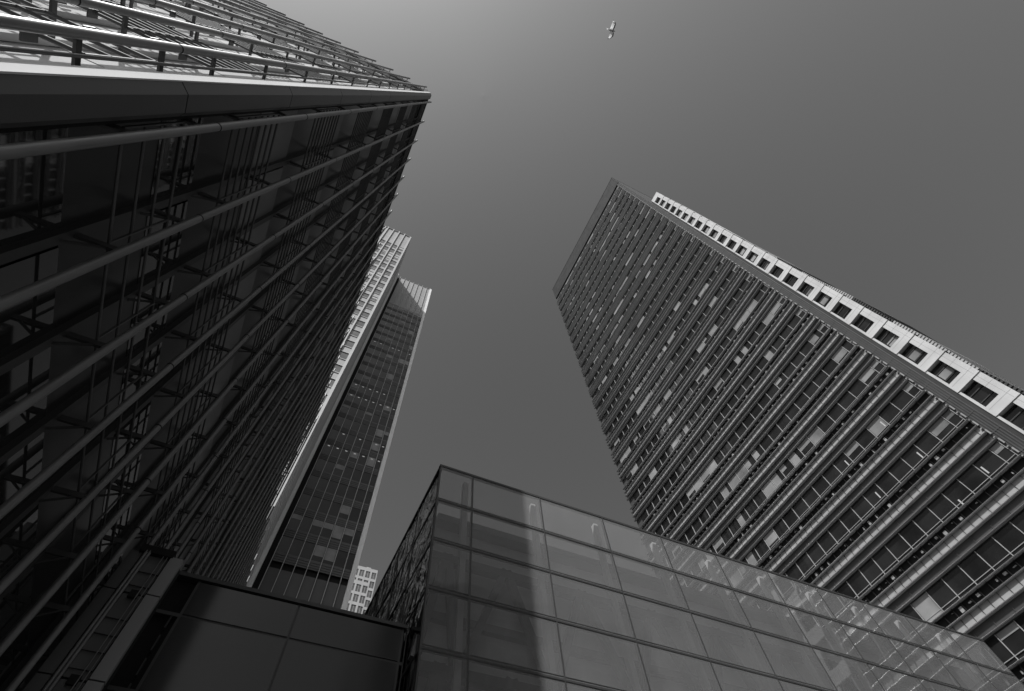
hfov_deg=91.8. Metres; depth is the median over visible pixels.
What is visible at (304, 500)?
window
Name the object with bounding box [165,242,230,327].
screened window
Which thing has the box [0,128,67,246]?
window
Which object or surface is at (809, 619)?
window
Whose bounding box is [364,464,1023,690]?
glass pavilion
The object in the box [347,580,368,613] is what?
white tower
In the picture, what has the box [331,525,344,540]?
window
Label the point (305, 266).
screened window
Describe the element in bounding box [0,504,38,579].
window
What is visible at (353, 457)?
window
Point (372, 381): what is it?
window
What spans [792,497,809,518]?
window
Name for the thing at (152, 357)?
window
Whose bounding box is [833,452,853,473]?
window
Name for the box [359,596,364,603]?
window
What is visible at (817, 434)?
window
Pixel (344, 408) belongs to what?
window
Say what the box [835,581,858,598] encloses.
window
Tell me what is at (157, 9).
street window
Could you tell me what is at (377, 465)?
window
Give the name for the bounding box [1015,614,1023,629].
window
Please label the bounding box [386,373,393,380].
window
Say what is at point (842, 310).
window
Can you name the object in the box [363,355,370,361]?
window
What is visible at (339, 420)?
window
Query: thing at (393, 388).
window
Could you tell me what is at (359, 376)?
window
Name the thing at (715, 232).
window
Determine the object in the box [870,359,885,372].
window
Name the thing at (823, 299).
window
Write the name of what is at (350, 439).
window
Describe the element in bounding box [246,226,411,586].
office tower
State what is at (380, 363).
window
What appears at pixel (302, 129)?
screened window
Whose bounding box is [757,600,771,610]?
window
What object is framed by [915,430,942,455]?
window
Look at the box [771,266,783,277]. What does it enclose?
window
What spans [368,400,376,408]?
window
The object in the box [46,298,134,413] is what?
screened window
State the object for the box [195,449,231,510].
screened window
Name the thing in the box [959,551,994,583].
window
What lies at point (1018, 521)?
window
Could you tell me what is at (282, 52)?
street window
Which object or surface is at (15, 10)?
street window
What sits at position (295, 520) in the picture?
window
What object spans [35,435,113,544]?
screened window
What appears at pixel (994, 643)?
window
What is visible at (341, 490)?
window
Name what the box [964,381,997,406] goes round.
window
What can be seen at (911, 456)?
window
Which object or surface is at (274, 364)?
screened window
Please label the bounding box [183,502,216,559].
screened window
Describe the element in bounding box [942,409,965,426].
window
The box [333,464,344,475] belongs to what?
window
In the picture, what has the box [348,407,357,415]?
window
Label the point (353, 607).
window
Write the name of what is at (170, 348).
screened window
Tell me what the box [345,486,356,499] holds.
window
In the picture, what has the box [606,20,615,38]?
flying gull
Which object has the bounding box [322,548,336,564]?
window
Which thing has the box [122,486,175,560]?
screened window
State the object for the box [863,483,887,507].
window
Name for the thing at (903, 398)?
window
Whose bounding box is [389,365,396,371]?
window
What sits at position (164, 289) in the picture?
window
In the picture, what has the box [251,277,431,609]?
office tower
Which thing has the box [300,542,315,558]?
window
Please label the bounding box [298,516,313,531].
window
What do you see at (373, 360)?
window
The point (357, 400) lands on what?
window
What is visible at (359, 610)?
window
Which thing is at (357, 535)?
window
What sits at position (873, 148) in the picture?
sky
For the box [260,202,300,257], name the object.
screened window
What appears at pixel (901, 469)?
window
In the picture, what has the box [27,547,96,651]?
screened window
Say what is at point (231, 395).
screened window
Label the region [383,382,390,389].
window
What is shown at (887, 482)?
window
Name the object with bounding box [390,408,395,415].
window
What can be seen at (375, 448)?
window
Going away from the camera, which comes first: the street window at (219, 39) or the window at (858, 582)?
the street window at (219, 39)
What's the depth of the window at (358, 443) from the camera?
122.85 m
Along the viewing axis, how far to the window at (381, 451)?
124.30 m
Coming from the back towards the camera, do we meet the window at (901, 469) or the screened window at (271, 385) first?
the window at (901, 469)
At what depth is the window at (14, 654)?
9.14 m
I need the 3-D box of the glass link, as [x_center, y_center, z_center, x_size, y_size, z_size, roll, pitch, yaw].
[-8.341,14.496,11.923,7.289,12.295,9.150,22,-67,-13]
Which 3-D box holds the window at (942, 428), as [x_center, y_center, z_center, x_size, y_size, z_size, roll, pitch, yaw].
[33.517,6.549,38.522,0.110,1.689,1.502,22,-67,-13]
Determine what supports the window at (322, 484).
in the office tower at (315, 551)
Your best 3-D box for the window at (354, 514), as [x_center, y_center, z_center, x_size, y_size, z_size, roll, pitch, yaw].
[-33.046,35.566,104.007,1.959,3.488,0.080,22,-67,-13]
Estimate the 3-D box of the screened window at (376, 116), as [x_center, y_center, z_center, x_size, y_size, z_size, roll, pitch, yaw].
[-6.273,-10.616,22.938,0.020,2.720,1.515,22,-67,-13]
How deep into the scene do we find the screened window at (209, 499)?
19.62 m
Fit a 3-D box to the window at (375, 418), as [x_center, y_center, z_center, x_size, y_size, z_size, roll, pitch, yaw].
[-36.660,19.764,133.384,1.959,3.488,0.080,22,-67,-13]
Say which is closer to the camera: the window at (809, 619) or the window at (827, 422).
the window at (809, 619)
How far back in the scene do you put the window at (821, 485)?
46.30 m
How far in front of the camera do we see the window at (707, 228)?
84.48 m
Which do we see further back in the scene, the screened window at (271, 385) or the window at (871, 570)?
the window at (871, 570)
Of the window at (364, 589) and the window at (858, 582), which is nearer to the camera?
the window at (858, 582)
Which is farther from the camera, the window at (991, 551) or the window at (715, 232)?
the window at (715, 232)
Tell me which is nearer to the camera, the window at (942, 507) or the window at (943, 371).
the window at (942, 507)
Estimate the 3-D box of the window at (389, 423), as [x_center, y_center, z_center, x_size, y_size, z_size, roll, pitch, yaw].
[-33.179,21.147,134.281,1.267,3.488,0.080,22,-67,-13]
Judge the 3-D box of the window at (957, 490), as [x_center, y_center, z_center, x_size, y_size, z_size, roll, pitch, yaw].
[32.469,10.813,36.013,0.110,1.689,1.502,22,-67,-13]
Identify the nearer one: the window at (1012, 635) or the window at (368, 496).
the window at (1012, 635)
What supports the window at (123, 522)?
in the office block
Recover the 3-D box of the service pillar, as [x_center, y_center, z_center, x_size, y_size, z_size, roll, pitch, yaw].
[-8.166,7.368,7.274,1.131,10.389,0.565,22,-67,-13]
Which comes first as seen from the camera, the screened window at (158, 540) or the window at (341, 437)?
the screened window at (158, 540)
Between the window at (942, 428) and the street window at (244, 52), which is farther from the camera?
the window at (942, 428)
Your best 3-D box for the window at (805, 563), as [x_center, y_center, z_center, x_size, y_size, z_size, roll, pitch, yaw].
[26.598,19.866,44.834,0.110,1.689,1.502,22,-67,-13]
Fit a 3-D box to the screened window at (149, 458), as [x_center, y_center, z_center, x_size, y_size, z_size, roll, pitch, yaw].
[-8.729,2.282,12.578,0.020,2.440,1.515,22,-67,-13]
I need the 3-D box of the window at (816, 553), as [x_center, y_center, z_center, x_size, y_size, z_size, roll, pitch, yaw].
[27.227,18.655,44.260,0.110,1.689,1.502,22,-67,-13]
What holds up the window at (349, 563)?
in the office tower at (315, 551)
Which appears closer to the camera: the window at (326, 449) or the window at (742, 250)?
the window at (742, 250)
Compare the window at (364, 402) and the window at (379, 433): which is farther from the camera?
the window at (364, 402)
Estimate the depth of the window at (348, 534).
98.98 m
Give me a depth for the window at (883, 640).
36.94 m
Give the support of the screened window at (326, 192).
in the office block
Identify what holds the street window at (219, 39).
in the office block
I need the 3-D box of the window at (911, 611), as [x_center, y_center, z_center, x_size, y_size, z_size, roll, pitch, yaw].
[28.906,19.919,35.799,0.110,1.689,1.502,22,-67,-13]
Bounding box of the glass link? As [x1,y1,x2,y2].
[105,571,407,690]
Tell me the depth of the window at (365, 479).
113.97 m
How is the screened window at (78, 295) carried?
in the office block
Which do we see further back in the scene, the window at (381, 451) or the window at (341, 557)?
the window at (381, 451)
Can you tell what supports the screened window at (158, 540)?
in the office block
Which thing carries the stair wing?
on the ground
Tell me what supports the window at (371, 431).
in the office tower at (315, 551)
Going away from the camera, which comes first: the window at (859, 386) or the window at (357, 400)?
the window at (859, 386)
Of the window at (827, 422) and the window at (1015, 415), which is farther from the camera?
the window at (827, 422)
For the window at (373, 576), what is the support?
in the white tower at (367, 574)
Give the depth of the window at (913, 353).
43.72 m
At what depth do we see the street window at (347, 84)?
19.86 m
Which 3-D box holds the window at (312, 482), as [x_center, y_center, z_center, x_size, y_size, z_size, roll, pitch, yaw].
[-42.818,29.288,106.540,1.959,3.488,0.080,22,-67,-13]
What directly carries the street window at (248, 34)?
in the office block
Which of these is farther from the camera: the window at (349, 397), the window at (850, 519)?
the window at (349, 397)
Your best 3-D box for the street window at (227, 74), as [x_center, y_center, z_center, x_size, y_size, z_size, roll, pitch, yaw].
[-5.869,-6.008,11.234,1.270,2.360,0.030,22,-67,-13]
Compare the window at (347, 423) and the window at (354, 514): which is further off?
the window at (347, 423)
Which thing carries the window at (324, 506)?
in the office tower at (315, 551)
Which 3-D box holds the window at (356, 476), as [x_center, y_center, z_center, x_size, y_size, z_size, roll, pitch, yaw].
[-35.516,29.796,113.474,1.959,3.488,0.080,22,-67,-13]
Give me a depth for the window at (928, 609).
35.28 m
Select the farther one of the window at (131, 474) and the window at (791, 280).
the window at (791, 280)
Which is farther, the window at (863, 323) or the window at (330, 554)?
the window at (330, 554)
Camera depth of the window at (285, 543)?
91.57 m
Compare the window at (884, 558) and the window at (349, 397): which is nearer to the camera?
the window at (884, 558)
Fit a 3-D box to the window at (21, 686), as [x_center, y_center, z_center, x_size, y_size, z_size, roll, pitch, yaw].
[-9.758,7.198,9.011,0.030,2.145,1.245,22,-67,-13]
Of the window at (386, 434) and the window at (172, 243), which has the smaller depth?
the window at (172, 243)
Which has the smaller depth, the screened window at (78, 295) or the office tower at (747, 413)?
the screened window at (78, 295)
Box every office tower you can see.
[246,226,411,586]
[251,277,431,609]
[552,177,1023,684]
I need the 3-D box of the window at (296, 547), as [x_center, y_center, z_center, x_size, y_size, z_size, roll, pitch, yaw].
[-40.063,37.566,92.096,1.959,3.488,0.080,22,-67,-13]
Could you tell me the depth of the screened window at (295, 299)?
21.19 m
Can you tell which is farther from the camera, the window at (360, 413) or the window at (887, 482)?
the window at (360, 413)
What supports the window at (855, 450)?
in the office tower at (747, 413)
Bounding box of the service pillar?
[22,543,183,690]
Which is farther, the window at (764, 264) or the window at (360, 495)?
the window at (360, 495)
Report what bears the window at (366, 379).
in the office tower at (315, 551)
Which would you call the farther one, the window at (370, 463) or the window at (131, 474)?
the window at (370, 463)
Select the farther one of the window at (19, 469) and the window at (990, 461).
the window at (990, 461)
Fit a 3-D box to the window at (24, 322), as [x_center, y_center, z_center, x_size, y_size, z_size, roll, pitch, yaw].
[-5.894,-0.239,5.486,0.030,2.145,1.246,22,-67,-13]
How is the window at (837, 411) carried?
in the office tower at (747, 413)
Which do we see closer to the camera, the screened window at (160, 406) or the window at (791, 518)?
the screened window at (160, 406)
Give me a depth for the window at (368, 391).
142.41 m
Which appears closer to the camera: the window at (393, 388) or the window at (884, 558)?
the window at (884, 558)
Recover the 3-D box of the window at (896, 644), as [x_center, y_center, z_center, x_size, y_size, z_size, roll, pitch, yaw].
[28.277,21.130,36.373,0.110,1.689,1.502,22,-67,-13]
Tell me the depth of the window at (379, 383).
147.90 m
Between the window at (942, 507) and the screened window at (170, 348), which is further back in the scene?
the window at (942, 507)
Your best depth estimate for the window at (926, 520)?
37.23 m
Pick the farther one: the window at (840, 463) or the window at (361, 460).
the window at (361, 460)
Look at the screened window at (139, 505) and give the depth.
12.90 m
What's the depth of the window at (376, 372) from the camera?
152.34 m
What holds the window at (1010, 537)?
in the office tower at (747, 413)
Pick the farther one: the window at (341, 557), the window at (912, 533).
the window at (341, 557)
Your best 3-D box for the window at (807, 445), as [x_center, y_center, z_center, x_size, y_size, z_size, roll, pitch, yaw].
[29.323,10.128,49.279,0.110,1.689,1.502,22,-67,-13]
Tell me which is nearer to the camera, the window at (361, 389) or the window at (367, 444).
the window at (367, 444)
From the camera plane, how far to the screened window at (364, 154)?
23.49 m
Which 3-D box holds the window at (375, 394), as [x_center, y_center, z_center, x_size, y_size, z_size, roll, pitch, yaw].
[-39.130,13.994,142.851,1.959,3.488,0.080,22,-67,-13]
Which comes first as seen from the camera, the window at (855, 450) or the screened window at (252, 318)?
the screened window at (252, 318)
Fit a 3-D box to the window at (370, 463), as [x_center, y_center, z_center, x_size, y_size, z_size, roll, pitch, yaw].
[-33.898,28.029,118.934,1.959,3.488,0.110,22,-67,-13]
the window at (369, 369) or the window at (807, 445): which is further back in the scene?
the window at (369, 369)
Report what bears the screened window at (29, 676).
in the office block
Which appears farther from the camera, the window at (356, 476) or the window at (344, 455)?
the window at (344, 455)
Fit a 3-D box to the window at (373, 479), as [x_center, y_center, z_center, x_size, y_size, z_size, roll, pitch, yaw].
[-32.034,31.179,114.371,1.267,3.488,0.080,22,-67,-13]
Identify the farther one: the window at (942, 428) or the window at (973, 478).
the window at (942, 428)
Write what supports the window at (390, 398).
in the office tower at (315, 551)
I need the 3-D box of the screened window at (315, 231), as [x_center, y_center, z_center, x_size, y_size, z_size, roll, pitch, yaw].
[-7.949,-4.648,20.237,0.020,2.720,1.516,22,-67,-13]
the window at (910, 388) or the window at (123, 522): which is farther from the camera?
the window at (910, 388)
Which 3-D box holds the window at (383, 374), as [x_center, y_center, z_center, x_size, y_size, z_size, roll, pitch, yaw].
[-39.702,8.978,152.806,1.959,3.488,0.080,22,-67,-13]
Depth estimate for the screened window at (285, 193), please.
14.25 m
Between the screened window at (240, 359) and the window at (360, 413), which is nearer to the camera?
the screened window at (240, 359)
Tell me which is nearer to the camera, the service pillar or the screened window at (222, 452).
the service pillar
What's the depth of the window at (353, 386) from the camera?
141.27 m
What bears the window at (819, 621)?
in the office tower at (747, 413)
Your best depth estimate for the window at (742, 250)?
72.79 m
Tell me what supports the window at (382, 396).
in the office tower at (315, 551)
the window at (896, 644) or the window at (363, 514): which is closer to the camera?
the window at (896, 644)
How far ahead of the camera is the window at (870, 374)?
45.93 m
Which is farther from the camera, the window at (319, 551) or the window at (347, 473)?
the window at (347, 473)
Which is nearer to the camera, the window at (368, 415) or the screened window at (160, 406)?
the screened window at (160, 406)
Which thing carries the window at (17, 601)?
in the office block
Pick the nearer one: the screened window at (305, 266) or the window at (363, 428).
the screened window at (305, 266)
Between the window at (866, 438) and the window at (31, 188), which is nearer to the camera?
the window at (31, 188)
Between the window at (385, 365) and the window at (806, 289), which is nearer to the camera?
the window at (806, 289)
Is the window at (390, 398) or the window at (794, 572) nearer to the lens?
the window at (794, 572)
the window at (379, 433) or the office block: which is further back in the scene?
the window at (379, 433)
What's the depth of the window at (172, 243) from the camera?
8.65 m
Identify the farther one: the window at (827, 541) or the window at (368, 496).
the window at (368, 496)
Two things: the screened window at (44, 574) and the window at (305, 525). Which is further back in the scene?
the window at (305, 525)
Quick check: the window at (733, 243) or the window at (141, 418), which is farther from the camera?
the window at (733, 243)
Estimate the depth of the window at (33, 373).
6.64 m
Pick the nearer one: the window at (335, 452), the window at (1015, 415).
the window at (1015, 415)
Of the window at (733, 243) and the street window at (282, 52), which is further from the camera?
the window at (733, 243)
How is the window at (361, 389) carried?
in the office tower at (315, 551)
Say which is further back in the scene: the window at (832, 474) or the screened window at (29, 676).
the window at (832, 474)
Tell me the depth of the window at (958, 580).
34.13 m
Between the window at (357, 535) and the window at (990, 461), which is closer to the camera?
the window at (990, 461)
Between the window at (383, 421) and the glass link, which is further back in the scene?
the window at (383, 421)
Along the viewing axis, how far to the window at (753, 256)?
69.90 m
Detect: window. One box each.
[0,7,85,40]
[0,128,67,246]
[0,247,58,357]
[0,347,50,448]
[0,432,43,523]
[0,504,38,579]
[0,566,33,639]
[0,624,28,685]
[15,678,24,690]
[24,597,88,687]
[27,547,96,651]
[31,492,104,603]
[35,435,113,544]
[40,371,123,486]
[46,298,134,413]
[53,215,146,328]
[60,47,154,70]
[61,120,161,226]
[88,554,122,604]
[93,504,131,572]
[100,453,141,526]
[108,401,150,471]
[116,342,161,420]
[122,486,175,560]
[126,276,173,356]
[128,442,185,528]
[136,397,195,485]
[137,201,187,283]
[139,2,184,20]
[145,350,206,434]
[147,515,168,545]
[150,117,203,199]
[154,299,217,386]
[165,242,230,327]
[177,179,245,261]
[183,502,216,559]
[183,528,209,571]
[190,477,223,530]
[191,113,260,186]
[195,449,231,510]
[197,63,269,79]
[202,420,239,482]
[205,34,238,50]
[210,398,245,451]
[219,359,256,417]
[226,26,267,41]
[228,323,266,382]
[239,286,276,340]
[240,51,279,67]
[248,245,288,303]
[259,362,283,403]
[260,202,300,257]
[267,342,289,376]
[273,49,309,63]
[273,155,313,209]
[275,309,299,349]
[276,536,293,552]
[284,280,308,319]
[286,73,325,83]
[286,108,327,156]
[287,513,302,528]
[288,539,304,556]
[295,247,318,282]
[297,61,336,75]
[297,493,311,507]
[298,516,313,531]
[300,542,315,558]
[303,214,328,254]
[306,475,319,487]
[308,496,321,510]
[309,519,323,534]
[311,545,326,561]
[313,179,339,219]
[314,458,326,470]
[316,478,328,490]
[318,499,330,513]
[320,522,333,537]
[321,443,332,454]
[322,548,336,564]
[323,461,335,473]
[325,142,350,180]
[325,481,338,493]
[328,429,338,439]
[328,502,341,516]
[330,446,341,456]
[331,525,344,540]
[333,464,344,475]
[334,79,359,86]
[334,416,344,425]
[334,550,347,567]
[335,483,347,496]
[337,105,362,140]
[337,431,347,441]
[338,505,350,518]
[339,448,349,459]
[340,404,349,412]
[341,528,354,543]
[342,467,353,478]
[343,419,352,428]
[345,434,355,444]
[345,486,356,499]
[345,553,354,569]
[346,393,354,400]
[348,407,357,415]
[348,451,358,462]
[348,508,360,521]
[350,382,359,390]
[350,604,355,611]
[351,421,360,430]
[351,469,361,481]
[352,531,361,545]
[352,583,366,593]
[353,395,361,403]
[353,594,358,601]
[354,437,363,447]
[355,373,362,379]
[355,489,365,502]
[356,134,375,164]
[356,409,364,418]
[357,454,367,464]
[357,606,362,613]
[358,385,365,392]
[358,510,366,523]
[359,364,366,370]
[359,424,368,433]
[359,570,375,579]
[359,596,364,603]
[360,398,369,406]
[360,472,370,483]
[362,375,369,382]
[362,440,371,449]
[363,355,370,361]
[363,411,372,420]
[364,492,371,503]
[364,600,369,607]
[365,387,373,395]
[365,456,375,467]
[366,103,384,131]
[366,366,373,372]
[367,426,375,435]
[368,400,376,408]
[369,378,376,384]
[369,475,376,485]
[370,358,376,364]
[370,442,379,452]
[371,414,379,423]
[372,390,379,397]
[373,369,380,375]
[374,459,381,469]
[375,403,383,411]
[375,429,383,438]
[376,360,383,366]
[376,380,383,387]
[379,352,386,357]
[379,371,386,377]
[379,392,387,400]
[379,417,387,425]
[379,445,385,454]
[383,362,389,368]
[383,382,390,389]
[383,405,390,413]
[383,431,388,440]
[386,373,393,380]
[386,395,393,402]
[386,419,392,427]
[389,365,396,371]
[389,385,396,392]
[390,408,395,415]
[393,375,399,382]
[395,367,401,373]
[703,226,709,233]
[711,230,717,238]
[719,235,726,243]
[728,240,736,249]
[738,246,746,255]
[748,252,757,261]
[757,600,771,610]
[759,259,770,269]
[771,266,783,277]
[773,518,789,539]
[783,508,799,528]
[785,274,798,286]
[786,563,804,579]
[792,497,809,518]
[796,552,815,575]
[798,436,815,455]
[799,283,813,296]
[802,486,820,507]
[803,616,818,625]
[807,425,824,444]
[807,541,826,564]
[812,475,831,496]
[814,617,830,627]
[816,292,831,306]
[817,414,835,433]
[817,530,838,553]
[823,464,842,484]
[827,402,846,421]
[828,519,849,542]
[833,303,851,318]
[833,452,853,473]
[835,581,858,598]
[837,390,857,409]
[840,507,861,531]
[844,440,864,461]
[847,569,871,596]
[848,378,867,397]
[851,495,874,519]
[854,315,873,331]
[855,428,877,449]
[859,366,879,385]
[859,558,884,584]
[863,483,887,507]
[867,415,889,436]
[869,637,896,648]
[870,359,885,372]
[872,545,898,573]
[876,329,898,346]
[876,470,900,494]
[879,402,902,423]
[885,533,912,560]
[888,457,914,481]
[891,389,914,410]
[892,641,901,647]
[899,520,927,548]
[901,344,927,364]
[901,444,927,468]
[901,604,924,620]
[903,381,921,397]
[911,591,943,621]
[913,507,942,534]
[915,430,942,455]
[927,578,959,610]
[928,416,957,440]
[928,493,957,521]
[930,361,960,383]
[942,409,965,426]
[942,479,974,507]
[942,565,976,597]
[958,464,991,492]
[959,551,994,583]
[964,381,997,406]
[973,449,1008,477]
[975,536,1013,569]
[985,634,1018,666]
[990,441,1017,462]
[992,522,1023,554]
[996,620,1023,658]
[1002,404,1023,429]
[1010,511,1023,532]
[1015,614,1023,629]
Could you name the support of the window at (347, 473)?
in the office tower at (315, 551)
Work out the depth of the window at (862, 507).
42.04 m
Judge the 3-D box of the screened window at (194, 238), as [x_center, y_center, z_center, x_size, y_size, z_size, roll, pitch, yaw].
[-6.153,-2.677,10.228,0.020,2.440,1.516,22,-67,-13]
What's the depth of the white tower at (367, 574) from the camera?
334.34 m
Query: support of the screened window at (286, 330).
in the office block
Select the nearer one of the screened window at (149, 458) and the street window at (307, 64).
the screened window at (149, 458)
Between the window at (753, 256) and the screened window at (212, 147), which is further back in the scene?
the window at (753, 256)
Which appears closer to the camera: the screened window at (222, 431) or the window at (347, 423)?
the screened window at (222, 431)
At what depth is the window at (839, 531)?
43.20 m
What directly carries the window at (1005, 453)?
in the office tower at (747, 413)
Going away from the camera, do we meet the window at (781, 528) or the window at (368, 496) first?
the window at (781, 528)
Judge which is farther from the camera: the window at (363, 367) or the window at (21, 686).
the window at (363, 367)
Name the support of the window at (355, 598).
in the white tower at (357, 598)
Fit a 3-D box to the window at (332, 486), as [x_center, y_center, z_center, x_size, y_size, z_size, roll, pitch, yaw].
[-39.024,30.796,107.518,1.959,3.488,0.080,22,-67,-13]
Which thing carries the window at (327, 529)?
in the office tower at (315, 551)
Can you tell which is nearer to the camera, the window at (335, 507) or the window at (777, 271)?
the window at (777, 271)
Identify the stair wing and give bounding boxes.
[652,192,1023,439]
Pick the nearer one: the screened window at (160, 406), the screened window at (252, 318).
the screened window at (160, 406)
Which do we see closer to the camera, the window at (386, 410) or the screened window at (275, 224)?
the screened window at (275, 224)
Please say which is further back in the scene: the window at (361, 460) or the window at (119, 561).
the window at (361, 460)
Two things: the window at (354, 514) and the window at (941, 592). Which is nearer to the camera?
the window at (941, 592)
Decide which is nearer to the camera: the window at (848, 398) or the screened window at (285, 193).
the screened window at (285, 193)
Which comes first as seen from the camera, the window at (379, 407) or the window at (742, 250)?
the window at (742, 250)
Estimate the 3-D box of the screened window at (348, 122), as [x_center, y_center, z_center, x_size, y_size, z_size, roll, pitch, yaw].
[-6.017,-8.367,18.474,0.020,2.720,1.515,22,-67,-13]
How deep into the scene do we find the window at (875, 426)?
43.43 m
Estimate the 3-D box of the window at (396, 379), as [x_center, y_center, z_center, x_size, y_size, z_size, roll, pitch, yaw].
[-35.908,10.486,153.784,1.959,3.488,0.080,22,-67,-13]
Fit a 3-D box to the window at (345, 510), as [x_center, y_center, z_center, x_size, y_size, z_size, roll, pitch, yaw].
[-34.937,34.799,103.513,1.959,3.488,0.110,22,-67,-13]
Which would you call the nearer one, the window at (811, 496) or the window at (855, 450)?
the window at (855, 450)
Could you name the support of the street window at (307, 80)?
in the office block
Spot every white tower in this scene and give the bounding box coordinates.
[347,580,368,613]
[355,565,377,613]
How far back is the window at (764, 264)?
67.01 m
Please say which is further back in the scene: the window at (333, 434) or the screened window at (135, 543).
the window at (333, 434)
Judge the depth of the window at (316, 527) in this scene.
97.52 m
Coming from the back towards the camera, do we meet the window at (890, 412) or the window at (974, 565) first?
the window at (890, 412)
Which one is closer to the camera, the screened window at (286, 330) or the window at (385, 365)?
the screened window at (286, 330)
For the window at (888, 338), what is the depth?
46.65 m
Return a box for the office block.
[0,0,431,690]
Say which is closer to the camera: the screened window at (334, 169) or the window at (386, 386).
the screened window at (334, 169)
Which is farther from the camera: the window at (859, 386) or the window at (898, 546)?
the window at (859, 386)
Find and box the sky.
[257,0,1023,597]
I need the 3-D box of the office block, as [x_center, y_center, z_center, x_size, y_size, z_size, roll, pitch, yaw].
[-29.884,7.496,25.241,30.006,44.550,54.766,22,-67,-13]
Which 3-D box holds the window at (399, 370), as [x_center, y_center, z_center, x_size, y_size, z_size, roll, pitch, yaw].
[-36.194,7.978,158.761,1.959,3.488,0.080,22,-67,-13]
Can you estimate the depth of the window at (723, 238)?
78.68 m
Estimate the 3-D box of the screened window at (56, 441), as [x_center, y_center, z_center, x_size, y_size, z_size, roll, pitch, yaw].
[-7.270,1.305,8.422,0.020,1.845,1.516,22,-67,-13]
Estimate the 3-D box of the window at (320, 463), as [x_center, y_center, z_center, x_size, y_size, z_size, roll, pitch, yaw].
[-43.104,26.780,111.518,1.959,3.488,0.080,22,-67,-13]
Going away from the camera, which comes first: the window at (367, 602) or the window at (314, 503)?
the window at (314, 503)
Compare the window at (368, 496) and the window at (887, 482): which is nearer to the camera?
the window at (887, 482)
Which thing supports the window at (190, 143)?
in the office block
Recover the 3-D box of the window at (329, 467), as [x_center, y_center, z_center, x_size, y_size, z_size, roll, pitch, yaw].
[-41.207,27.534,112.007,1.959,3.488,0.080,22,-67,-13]
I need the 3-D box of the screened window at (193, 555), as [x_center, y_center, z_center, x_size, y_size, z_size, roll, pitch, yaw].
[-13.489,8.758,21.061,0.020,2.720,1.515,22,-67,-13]
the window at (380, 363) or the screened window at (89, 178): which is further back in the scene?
the window at (380, 363)
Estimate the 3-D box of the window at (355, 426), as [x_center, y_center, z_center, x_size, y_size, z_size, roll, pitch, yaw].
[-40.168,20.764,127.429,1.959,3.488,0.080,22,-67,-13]
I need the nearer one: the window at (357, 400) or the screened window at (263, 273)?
the screened window at (263, 273)
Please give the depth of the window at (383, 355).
162.20 m

